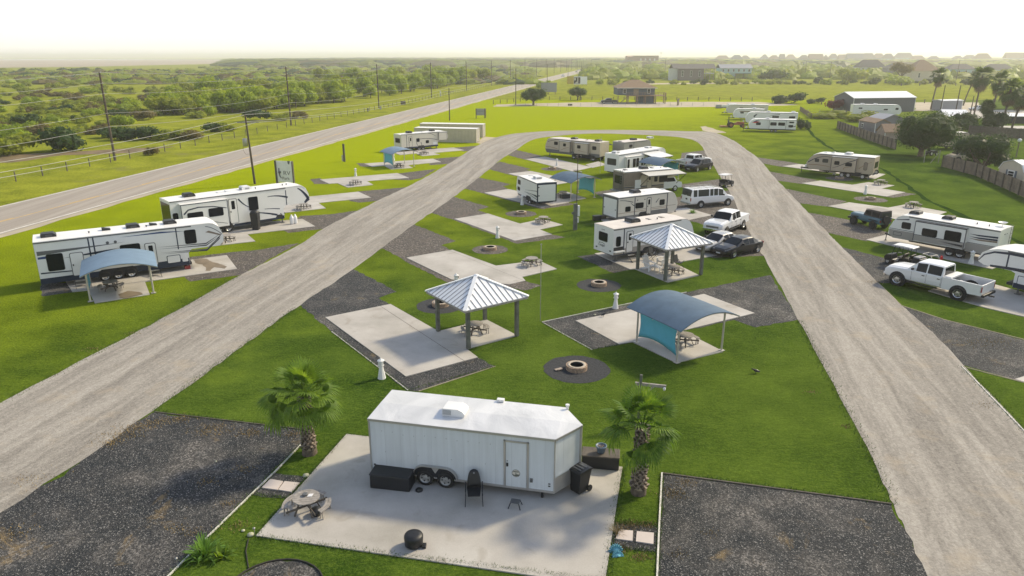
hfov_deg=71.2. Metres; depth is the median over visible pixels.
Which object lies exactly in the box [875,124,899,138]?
shed
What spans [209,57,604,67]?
distant scrub
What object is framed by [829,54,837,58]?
beach house
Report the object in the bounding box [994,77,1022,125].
tall palm
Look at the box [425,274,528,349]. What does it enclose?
pavilion
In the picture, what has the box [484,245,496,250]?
fire ring
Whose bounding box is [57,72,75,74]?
scrub bush
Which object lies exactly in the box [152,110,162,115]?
scrub bush
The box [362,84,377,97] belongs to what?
broadleaf tree
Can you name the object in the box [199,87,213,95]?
broadleaf tree
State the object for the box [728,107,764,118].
travel trailer
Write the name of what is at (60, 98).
scrub bush
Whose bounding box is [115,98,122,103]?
scrub bush
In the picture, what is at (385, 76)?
broadleaf tree
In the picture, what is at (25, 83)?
scrub bush
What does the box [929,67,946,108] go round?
tall palm
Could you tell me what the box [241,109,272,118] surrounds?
scrub bush
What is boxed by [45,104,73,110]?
scrub bush
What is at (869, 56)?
beach house
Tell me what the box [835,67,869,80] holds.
field shrub
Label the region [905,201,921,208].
picnic table
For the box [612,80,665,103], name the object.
stilt house
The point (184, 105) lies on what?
broadleaf tree
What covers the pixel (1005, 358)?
gravel pad
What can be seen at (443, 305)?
fire ring
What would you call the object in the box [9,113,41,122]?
scrub bush
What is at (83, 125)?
scrub bush
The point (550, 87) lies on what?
billboard
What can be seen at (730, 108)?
travel trailer
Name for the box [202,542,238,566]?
lily plant
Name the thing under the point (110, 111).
scrub bush
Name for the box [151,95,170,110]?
broadleaf tree
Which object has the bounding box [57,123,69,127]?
scrub bush
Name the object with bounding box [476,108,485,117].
notice board
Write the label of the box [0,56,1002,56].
distant treeline
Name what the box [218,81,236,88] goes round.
broadleaf tree
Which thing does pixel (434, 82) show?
broadleaf tree
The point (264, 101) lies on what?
broadleaf tree
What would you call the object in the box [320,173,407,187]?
concrete slab
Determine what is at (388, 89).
broadleaf tree
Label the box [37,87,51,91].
scrub bush
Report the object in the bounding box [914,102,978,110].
sandy lane
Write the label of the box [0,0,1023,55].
sky
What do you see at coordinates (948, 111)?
shed
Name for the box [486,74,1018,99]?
meadow
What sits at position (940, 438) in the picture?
gravel road
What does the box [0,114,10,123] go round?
scrub bush
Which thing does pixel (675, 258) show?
folding chair
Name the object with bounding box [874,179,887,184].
picnic table
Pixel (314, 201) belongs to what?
concrete slab
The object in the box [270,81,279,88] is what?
broadleaf tree
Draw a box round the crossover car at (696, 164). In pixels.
[684,157,712,171]
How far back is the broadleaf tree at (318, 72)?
430.73 m
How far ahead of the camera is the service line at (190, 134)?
75.40 m
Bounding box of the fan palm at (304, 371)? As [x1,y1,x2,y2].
[255,356,346,456]
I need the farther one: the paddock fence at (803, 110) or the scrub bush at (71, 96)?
the scrub bush at (71, 96)
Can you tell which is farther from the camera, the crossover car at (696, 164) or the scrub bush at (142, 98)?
the scrub bush at (142, 98)
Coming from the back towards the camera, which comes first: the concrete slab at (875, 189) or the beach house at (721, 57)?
the beach house at (721, 57)
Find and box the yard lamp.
[1016,138,1021,156]
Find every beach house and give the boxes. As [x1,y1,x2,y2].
[625,56,658,60]
[668,64,715,80]
[715,55,728,58]
[716,64,752,78]
[730,55,742,59]
[768,55,779,58]
[779,54,785,58]
[785,54,795,58]
[798,55,809,59]
[808,54,823,59]
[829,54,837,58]
[837,54,845,58]
[845,53,863,59]
[853,60,884,69]
[863,53,875,58]
[874,53,883,58]
[880,54,894,59]
[882,63,908,72]
[894,53,912,58]
[899,60,940,80]
[910,55,924,59]
[927,56,939,58]
[944,64,975,72]
[963,55,973,58]
[972,53,991,58]
[983,64,1012,70]
[1002,53,1023,58]
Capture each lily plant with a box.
[181,532,228,565]
[190,550,213,561]
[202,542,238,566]
[608,522,625,536]
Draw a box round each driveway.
[967,110,1023,117]
[1000,126,1023,128]
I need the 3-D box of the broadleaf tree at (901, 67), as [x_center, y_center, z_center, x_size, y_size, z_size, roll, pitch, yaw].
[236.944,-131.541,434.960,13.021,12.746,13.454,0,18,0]
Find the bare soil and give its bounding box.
[0,146,172,162]
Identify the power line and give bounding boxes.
[0,58,561,80]
[0,66,551,130]
[1,61,570,105]
[2,65,572,146]
[8,61,536,92]
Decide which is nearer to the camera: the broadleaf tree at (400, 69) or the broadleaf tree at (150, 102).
the broadleaf tree at (150, 102)
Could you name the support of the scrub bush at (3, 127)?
on the meadow at (56, 179)
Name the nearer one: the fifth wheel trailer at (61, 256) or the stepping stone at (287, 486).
the stepping stone at (287, 486)
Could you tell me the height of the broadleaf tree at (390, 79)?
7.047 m
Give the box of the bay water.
[0,59,202,59]
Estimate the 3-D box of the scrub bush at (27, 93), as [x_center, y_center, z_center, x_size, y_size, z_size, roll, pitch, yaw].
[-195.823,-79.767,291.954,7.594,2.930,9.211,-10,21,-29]
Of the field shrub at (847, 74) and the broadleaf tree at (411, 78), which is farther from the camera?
the field shrub at (847, 74)
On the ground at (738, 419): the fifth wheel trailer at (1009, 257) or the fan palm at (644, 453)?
the fan palm at (644, 453)
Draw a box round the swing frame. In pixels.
[923,149,940,162]
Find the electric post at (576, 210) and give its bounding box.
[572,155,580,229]
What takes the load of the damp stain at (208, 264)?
on the concrete slab at (137, 283)
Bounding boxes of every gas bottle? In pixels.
[290,215,293,223]
[293,214,297,223]
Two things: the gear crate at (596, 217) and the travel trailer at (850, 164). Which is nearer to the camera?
the gear crate at (596, 217)
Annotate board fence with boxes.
[836,121,896,149]
[941,155,1023,196]
[968,125,1023,138]
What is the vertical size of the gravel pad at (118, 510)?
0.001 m
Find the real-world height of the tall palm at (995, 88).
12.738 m
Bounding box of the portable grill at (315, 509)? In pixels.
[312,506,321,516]
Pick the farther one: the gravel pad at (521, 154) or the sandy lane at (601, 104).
the sandy lane at (601, 104)
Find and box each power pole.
[98,72,115,160]
[237,115,258,183]
[285,66,291,125]
[376,64,379,107]
[430,63,431,97]
[444,91,453,120]
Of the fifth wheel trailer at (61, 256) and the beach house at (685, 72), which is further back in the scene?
the beach house at (685, 72)
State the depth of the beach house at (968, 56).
1767.77 m
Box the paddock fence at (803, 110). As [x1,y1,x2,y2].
[800,106,811,117]
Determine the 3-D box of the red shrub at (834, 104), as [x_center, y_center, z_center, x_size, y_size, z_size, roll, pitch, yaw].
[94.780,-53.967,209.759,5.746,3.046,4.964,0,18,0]
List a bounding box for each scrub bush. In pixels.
[0,98,11,103]
[0,104,8,111]
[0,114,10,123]
[0,117,18,123]
[0,123,13,131]
[0,125,31,138]
[0,132,39,155]
[6,112,24,116]
[8,120,37,126]
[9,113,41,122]
[11,83,24,88]
[12,94,25,99]
[14,106,25,112]
[19,96,44,104]
[20,86,44,90]
[20,106,32,112]
[21,80,31,85]
[21,89,38,95]
[21,124,50,129]
[22,123,51,134]
[24,103,53,109]
[24,113,47,122]
[31,90,45,93]
[31,110,47,113]
[35,105,50,110]
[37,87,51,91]
[37,125,86,151]
[38,100,61,106]
[42,91,62,96]
[42,115,70,124]
[42,121,57,125]
[44,82,60,87]
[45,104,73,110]
[45,107,70,114]
[48,97,68,101]
[48,125,84,135]
[53,112,72,119]
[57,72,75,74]
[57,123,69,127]
[61,92,87,100]
[62,80,80,85]
[62,99,73,104]
[65,100,82,106]
[72,104,87,111]
[74,113,93,121]
[74,118,87,123]
[75,123,90,129]
[78,86,98,93]
[78,98,95,103]
[80,108,104,114]
[82,95,98,101]
[83,101,102,104]
[83,104,100,109]
[83,127,99,134]
[87,80,103,85]
[90,123,107,128]
[93,84,108,90]
[93,119,121,125]
[95,94,117,102]
[95,126,116,137]
[98,106,112,114]
[102,127,137,140]
[103,79,115,84]
[106,101,134,108]
[107,109,115,115]
[109,114,136,126]
[111,109,129,115]
[112,86,124,91]
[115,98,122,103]
[121,86,135,93]
[121,97,142,108]
[122,110,157,119]
[123,90,136,93]
[124,108,139,111]
[134,125,162,139]
[136,96,145,100]
[142,146,159,154]
[144,88,163,92]
[151,128,186,139]
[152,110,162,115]
[176,129,203,139]
[184,110,206,117]
[200,122,219,131]
[202,104,217,115]
[213,71,228,73]
[216,74,231,77]
[218,122,237,131]
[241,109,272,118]
[270,112,291,120]
[285,110,308,118]
[312,77,324,83]
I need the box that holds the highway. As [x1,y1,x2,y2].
[0,70,580,234]
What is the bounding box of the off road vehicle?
[848,207,891,228]
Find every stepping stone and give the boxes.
[262,479,282,489]
[278,481,298,492]
[615,529,632,541]
[636,531,653,544]
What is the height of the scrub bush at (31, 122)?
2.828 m
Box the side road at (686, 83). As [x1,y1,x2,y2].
[649,83,741,83]
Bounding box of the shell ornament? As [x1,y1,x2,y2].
[608,543,623,557]
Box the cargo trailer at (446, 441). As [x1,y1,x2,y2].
[367,390,582,497]
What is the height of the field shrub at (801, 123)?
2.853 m
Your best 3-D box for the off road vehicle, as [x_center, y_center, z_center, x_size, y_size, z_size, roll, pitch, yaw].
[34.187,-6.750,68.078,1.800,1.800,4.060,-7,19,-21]
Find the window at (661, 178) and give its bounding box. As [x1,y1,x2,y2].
[659,176,667,181]
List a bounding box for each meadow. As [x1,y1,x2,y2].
[0,59,580,205]
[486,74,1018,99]
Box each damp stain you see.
[118,291,141,297]
[194,258,226,270]
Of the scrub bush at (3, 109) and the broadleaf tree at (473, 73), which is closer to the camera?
the scrub bush at (3, 109)
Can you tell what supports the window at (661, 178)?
in the motorhome
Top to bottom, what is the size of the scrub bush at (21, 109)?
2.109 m
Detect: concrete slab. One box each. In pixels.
[66,255,236,302]
[219,219,314,245]
[256,434,621,575]
[284,192,370,212]
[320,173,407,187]
[325,304,514,376]
[364,159,439,169]
[396,148,462,155]
[407,250,555,284]
[455,214,561,240]
[485,189,585,207]
[509,171,592,184]
[526,157,590,171]
[575,294,754,361]
[586,161,604,167]
[595,248,716,282]
[601,208,710,221]
[784,164,884,178]
[802,180,904,196]
[829,202,945,218]
[866,235,995,268]
[928,284,1023,316]
[1015,376,1023,381]
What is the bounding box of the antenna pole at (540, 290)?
[540,244,541,320]
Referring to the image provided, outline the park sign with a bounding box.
[274,160,294,182]
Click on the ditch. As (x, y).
(952, 211)
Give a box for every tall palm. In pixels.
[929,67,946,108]
[962,73,980,105]
[968,66,994,113]
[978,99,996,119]
[987,69,1009,105]
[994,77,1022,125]
[1011,84,1023,127]
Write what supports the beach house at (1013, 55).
on the meadow at (749, 91)
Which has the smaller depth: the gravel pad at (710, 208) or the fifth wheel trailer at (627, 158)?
the gravel pad at (710, 208)
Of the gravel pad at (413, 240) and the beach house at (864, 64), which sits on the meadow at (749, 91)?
the beach house at (864, 64)
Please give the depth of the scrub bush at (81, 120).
171.75 m
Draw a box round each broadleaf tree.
[142,95,171,114]
[143,91,164,109]
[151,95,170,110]
[162,90,176,96]
[164,84,181,92]
[164,95,182,112]
[165,96,196,114]
[170,87,188,93]
[173,80,191,90]
[177,95,195,110]
[178,91,204,98]
[186,88,209,97]
[192,78,222,89]
[193,92,218,108]
[199,75,214,80]
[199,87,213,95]
[204,86,222,91]
[210,88,232,111]
[217,94,236,111]
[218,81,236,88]
[224,87,248,111]
[225,84,245,89]
[227,85,247,109]
[234,91,258,110]
[235,77,252,85]
[244,78,265,86]
[246,83,269,91]
[249,87,274,96]
[251,95,273,109]
[258,93,277,111]
[261,88,292,108]
[262,79,272,89]
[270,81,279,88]
[277,84,289,91]
[279,77,293,82]
[280,80,296,86]
[286,86,306,107]
[288,80,318,105]
[313,67,331,77]
[314,84,331,102]
[316,92,325,103]
[322,78,347,102]
[324,73,338,77]
[327,75,348,85]
[332,84,353,101]
[343,67,362,80]
[344,85,356,100]
[347,77,356,84]
[350,76,372,96]
[357,83,365,96]
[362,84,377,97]
[364,72,375,84]
[374,78,387,92]
[376,71,393,84]
[380,84,397,94]
[384,67,399,74]
[386,74,403,83]
[390,66,404,72]
[391,75,410,93]
[405,72,419,90]
[408,77,425,90]
[409,70,422,77]
[420,70,431,76]
[422,64,432,71]
[424,77,432,86]
[426,71,446,87]
[426,79,438,88]
[432,65,443,69]
[439,68,459,84]
[441,74,456,85]
[455,66,471,77]
[467,68,477,77]
[477,67,490,77]
[520,87,547,104]
[567,86,586,99]
[889,62,915,76]
[893,109,965,156]
[949,133,1015,166]
[950,111,980,131]
[980,110,1011,127]
[990,75,1023,108]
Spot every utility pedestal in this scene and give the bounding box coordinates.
[377,358,385,379]
[495,226,499,237]
[612,292,618,308]
[968,250,975,263]
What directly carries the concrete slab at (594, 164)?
on the ground at (738, 419)
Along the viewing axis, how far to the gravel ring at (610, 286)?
50.50 m
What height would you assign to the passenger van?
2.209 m
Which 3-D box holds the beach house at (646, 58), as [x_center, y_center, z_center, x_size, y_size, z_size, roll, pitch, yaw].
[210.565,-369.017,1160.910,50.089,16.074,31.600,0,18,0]
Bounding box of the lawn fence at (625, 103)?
[525,103,714,105]
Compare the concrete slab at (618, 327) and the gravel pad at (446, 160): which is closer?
the concrete slab at (618, 327)
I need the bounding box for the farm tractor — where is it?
[719,118,744,127]
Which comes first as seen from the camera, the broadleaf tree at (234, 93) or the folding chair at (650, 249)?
the folding chair at (650, 249)
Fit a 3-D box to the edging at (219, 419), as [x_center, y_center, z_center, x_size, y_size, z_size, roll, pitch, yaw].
[-12.794,5.908,31.937,7.274,0.040,0.050,4,18,12]
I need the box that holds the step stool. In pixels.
[508,498,522,509]
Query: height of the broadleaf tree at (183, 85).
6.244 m
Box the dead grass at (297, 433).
[1,281,1022,561]
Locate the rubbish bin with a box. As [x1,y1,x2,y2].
[569,462,592,493]
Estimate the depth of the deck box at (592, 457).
28.01 m
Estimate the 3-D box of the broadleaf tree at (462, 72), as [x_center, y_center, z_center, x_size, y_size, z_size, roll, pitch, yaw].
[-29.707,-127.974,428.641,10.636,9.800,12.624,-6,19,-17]
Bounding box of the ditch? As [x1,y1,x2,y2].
[805,120,1023,244]
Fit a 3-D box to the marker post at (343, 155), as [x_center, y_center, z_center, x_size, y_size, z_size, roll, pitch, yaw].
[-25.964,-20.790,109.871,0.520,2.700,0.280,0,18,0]
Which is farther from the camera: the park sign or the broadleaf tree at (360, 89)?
the broadleaf tree at (360, 89)
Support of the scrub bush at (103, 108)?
on the meadow at (56, 179)
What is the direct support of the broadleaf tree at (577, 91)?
on the ground at (738, 419)
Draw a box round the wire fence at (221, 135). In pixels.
[1,83,497,181]
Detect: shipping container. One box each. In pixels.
[414,126,479,142]
[420,122,484,137]
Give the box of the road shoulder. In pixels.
[0,73,577,237]
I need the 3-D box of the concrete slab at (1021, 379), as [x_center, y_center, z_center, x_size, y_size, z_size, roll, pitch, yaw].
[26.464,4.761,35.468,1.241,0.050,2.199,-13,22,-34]
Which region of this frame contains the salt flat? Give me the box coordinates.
[0,60,219,67]
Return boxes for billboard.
[541,83,556,93]
[567,76,586,85]
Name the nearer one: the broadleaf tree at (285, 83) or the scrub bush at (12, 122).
the scrub bush at (12, 122)
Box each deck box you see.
[369,464,414,491]
[582,446,619,470]
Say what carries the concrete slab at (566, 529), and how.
on the ground at (738, 419)
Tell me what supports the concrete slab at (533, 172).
on the ground at (738, 419)
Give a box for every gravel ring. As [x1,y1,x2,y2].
[241,561,320,575]
[416,298,456,313]
[472,245,507,253]
[505,211,536,216]
[541,167,562,170]
[543,356,610,382]
[577,279,620,291]
[826,177,853,180]
[853,197,887,201]
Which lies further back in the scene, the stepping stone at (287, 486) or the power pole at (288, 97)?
the power pole at (288, 97)
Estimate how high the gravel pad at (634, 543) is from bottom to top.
0.001 m
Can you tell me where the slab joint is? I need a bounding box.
[382,307,465,361]
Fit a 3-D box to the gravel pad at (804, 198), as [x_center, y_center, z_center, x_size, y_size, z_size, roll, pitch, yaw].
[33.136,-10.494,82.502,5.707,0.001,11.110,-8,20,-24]
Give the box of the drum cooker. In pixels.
[404,529,426,549]
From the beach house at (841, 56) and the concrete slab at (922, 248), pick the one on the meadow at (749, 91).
the beach house at (841, 56)
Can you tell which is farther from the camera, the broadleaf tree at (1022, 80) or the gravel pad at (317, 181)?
the broadleaf tree at (1022, 80)
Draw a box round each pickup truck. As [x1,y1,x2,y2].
[600,98,617,103]
[676,153,711,166]
[703,208,749,232]
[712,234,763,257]
[883,259,995,300]
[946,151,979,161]
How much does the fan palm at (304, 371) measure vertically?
4.357 m
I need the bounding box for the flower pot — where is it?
[596,442,606,453]
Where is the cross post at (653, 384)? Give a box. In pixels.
[635,374,665,417]
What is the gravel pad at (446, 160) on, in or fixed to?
on the ground at (738, 419)
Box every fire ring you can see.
[432,300,448,307]
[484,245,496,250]
[516,210,525,214]
[566,360,586,372]
[591,280,606,287]
[865,196,875,199]
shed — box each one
[858,116,890,132]
[869,113,902,123]
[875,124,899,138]
[931,99,963,110]
[937,109,967,116]
[997,113,1023,123]
[998,159,1023,181]
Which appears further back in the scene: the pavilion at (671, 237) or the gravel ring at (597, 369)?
the pavilion at (671, 237)
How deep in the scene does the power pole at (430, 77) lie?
277.43 m
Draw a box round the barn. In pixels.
[833,91,916,111]
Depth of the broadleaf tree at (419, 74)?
391.58 m
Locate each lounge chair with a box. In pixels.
[640,255,656,271]
[656,251,670,265]
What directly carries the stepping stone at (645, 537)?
on the gravel pad at (634, 543)
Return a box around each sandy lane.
[493,102,793,107]
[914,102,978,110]
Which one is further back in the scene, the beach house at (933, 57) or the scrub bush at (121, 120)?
the beach house at (933, 57)
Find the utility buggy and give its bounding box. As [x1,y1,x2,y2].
[911,252,942,263]
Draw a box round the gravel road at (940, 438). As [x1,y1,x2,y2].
[0,130,1023,575]
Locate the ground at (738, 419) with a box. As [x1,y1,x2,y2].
[0,57,1023,575]
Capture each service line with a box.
[0,73,504,162]
[0,75,503,172]
[1,78,504,177]
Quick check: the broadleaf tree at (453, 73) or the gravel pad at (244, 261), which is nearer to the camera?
the gravel pad at (244, 261)
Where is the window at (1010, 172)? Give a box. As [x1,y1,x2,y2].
[1007,170,1014,176]
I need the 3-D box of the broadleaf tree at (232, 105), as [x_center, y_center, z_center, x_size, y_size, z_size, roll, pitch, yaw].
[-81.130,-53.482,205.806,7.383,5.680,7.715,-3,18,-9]
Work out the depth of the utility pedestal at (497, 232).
63.81 m
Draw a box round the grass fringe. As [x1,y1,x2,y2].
[1,275,1023,575]
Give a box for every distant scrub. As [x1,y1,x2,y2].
[0,64,544,84]
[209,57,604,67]
[578,62,1023,79]
[580,57,1023,67]
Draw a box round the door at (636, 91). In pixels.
[633,89,638,94]
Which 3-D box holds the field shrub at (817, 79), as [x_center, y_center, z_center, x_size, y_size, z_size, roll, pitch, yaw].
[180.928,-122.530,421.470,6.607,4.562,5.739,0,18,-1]
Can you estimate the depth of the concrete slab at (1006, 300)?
47.49 m
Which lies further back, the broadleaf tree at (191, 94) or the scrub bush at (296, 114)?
the broadleaf tree at (191, 94)
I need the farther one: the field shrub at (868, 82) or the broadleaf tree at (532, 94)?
the field shrub at (868, 82)
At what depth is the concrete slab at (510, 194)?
81.89 m
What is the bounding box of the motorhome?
[610,166,686,191]
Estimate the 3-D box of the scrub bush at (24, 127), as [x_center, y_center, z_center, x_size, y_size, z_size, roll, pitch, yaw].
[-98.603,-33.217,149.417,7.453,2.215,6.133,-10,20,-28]
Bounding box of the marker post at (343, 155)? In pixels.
[341,144,345,161]
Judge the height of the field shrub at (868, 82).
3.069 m
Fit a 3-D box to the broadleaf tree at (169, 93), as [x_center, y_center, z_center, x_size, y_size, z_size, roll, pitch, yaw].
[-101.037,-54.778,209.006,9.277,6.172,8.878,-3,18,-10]
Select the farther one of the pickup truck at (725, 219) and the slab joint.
the pickup truck at (725, 219)
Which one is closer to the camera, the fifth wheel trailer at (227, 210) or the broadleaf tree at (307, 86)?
the fifth wheel trailer at (227, 210)
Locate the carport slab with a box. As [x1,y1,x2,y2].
[605,103,667,103]
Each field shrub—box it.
[536,80,550,87]
[595,79,604,84]
[607,78,617,84]
[629,76,639,79]
[669,79,678,83]
[689,78,701,83]
[700,79,708,84]
[715,80,724,84]
[730,80,738,84]
[757,69,789,79]
[765,79,775,84]
[771,91,808,103]
[776,79,783,83]
[796,117,811,129]
[806,97,826,103]
[806,110,852,118]
[813,76,823,83]
[819,78,832,84]
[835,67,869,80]
[840,80,849,84]
[843,110,878,121]
[864,79,872,83]
[871,77,881,83]
[886,74,914,84]
[918,79,928,84]
[946,80,956,83]
[960,79,968,84]
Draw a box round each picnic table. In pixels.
[96,279,123,292]
[221,234,235,243]
[282,489,330,519]
[295,203,310,209]
[349,179,361,185]
[394,163,403,167]
[461,320,489,335]
[521,256,542,267]
[535,216,550,223]
[662,264,684,275]
[675,331,699,349]
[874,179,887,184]
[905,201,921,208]
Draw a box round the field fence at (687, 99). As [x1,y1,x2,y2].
[493,96,752,103]
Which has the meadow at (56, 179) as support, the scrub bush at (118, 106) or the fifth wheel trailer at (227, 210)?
the scrub bush at (118, 106)
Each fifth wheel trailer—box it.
[32,217,223,288]
[160,182,309,231]
[394,129,447,149]
[604,146,672,172]
[978,244,1023,294]
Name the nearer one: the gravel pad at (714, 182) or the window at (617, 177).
the window at (617, 177)
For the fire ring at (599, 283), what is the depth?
50.43 m
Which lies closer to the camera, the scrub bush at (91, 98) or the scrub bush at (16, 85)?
the scrub bush at (91, 98)
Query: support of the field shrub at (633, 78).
on the meadow at (749, 91)
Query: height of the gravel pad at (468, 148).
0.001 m
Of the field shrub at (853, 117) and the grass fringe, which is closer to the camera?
the grass fringe
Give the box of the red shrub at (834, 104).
[824,99,844,108]
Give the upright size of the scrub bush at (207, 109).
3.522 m
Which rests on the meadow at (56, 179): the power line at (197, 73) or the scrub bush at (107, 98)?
the scrub bush at (107, 98)
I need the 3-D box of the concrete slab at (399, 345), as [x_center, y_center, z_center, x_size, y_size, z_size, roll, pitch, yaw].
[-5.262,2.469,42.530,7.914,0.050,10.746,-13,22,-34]
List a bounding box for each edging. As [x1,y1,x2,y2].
[154,411,299,429]
[167,444,300,575]
[237,539,322,575]
[331,331,407,389]
[419,366,494,390]
[542,292,684,321]
[656,472,662,575]
[663,472,891,504]
[881,285,1023,339]
[962,366,1023,430]
[964,366,1023,382]
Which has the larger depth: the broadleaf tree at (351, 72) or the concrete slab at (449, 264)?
the broadleaf tree at (351, 72)
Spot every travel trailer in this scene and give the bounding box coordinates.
[516,174,556,205]
[545,137,608,160]
[594,213,693,262]
[602,188,677,219]
[612,136,653,150]
[722,103,767,112]
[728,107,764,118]
[743,111,797,122]
[743,117,796,131]
[801,152,879,178]
[850,103,901,113]
[885,210,1013,257]
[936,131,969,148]
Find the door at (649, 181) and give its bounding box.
[647,176,651,187]
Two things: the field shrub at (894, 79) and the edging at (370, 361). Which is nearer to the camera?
the edging at (370, 361)
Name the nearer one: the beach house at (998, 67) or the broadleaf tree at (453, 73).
the broadleaf tree at (453, 73)
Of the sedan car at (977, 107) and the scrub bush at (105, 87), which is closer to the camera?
the sedan car at (977, 107)
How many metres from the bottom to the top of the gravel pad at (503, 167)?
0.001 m
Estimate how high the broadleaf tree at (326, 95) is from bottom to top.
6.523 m
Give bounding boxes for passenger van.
[680,184,733,207]
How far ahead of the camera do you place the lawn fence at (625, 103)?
233.66 m
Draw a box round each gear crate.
[560,193,569,198]
[592,215,601,220]
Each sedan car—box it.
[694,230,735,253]
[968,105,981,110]
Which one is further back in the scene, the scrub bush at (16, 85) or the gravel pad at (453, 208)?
the scrub bush at (16, 85)
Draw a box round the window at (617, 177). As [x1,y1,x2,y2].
[614,174,621,183]
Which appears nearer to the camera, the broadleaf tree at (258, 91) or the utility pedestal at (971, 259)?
the utility pedestal at (971, 259)
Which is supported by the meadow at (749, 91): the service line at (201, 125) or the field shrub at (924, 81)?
the field shrub at (924, 81)
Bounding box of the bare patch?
[701,126,725,132]
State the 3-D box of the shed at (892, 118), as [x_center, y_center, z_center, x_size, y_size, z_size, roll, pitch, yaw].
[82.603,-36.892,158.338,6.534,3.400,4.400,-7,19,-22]
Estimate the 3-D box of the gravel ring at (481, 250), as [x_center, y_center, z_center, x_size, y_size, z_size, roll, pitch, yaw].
[-1.862,-3.243,60.162,3.050,0.001,2.994,0,18,0]
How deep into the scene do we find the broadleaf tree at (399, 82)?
305.40 m
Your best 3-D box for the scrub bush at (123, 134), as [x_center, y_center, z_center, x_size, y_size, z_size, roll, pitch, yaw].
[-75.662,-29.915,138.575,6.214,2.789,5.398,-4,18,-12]
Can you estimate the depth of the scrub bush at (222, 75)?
487.12 m
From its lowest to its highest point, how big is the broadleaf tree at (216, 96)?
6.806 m
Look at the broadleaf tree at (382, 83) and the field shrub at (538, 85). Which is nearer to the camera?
the broadleaf tree at (382, 83)
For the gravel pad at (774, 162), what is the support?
on the ground at (738, 419)
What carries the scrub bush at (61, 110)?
on the meadow at (56, 179)
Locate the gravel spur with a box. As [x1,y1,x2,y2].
[477,137,494,143]
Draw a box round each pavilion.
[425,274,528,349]
[630,223,712,280]
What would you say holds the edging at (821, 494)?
on the gravel pad at (762, 531)
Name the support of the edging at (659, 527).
on the ground at (738, 419)
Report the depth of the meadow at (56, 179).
152.19 m
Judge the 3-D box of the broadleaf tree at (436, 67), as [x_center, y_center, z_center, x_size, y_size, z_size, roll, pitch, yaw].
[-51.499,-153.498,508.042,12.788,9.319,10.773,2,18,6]
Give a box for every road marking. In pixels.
[0,75,555,206]
[1,75,569,232]
[1,78,552,221]
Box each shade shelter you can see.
[79,248,157,301]
[380,146,418,167]
[550,171,601,199]
[627,290,739,363]
[638,156,684,178]
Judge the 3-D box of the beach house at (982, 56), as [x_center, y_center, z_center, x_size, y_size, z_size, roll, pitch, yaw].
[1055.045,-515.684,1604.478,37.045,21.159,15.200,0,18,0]
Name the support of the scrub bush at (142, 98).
on the meadow at (56, 179)
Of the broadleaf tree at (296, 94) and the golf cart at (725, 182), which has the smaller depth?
the golf cart at (725, 182)
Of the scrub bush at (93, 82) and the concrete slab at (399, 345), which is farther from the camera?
the scrub bush at (93, 82)
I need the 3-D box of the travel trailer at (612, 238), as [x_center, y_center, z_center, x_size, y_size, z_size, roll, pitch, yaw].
[11.160,-4.316,58.508,8.634,3.080,3.357,-11,21,-29]
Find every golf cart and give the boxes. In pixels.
[718,173,733,187]
[884,243,918,262]
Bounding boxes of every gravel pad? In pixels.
[0,413,300,575]
[40,283,71,295]
[185,243,297,280]
[253,473,304,497]
[284,211,355,232]
[301,269,492,390]
[310,178,327,183]
[350,187,405,202]
[357,163,370,166]
[382,225,541,289]
[395,169,435,179]
[430,157,457,164]
[432,197,563,243]
[456,146,475,150]
[465,178,572,208]
[490,162,528,175]
[509,150,540,159]
[544,275,797,349]
[577,254,629,272]
[595,190,613,196]
[612,523,657,551]
[656,474,926,575]
[677,190,745,229]
[681,150,706,158]
[681,179,722,187]
[703,226,763,257]
[757,157,797,166]
[770,172,815,183]
[786,189,846,206]
[809,213,887,240]
[842,247,908,282]
[887,193,914,197]
[904,307,1023,378]
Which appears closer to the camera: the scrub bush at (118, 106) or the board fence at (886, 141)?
the board fence at (886, 141)
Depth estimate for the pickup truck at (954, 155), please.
109.25 m
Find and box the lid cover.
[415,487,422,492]
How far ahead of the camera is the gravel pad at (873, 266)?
56.10 m
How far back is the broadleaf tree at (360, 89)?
282.39 m
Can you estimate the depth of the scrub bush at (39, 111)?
197.57 m
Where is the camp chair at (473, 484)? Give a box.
[465,469,482,506]
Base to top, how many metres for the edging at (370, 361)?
0.030 m
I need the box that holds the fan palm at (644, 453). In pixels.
[597,381,680,496]
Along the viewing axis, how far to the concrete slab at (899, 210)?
76.15 m
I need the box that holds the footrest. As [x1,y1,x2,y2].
[650,264,662,271]
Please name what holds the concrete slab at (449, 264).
on the gravel pad at (413, 240)
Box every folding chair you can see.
[648,247,657,258]
[673,254,683,267]
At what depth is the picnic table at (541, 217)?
69.40 m
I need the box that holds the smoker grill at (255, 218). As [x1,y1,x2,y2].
[249,210,259,229]

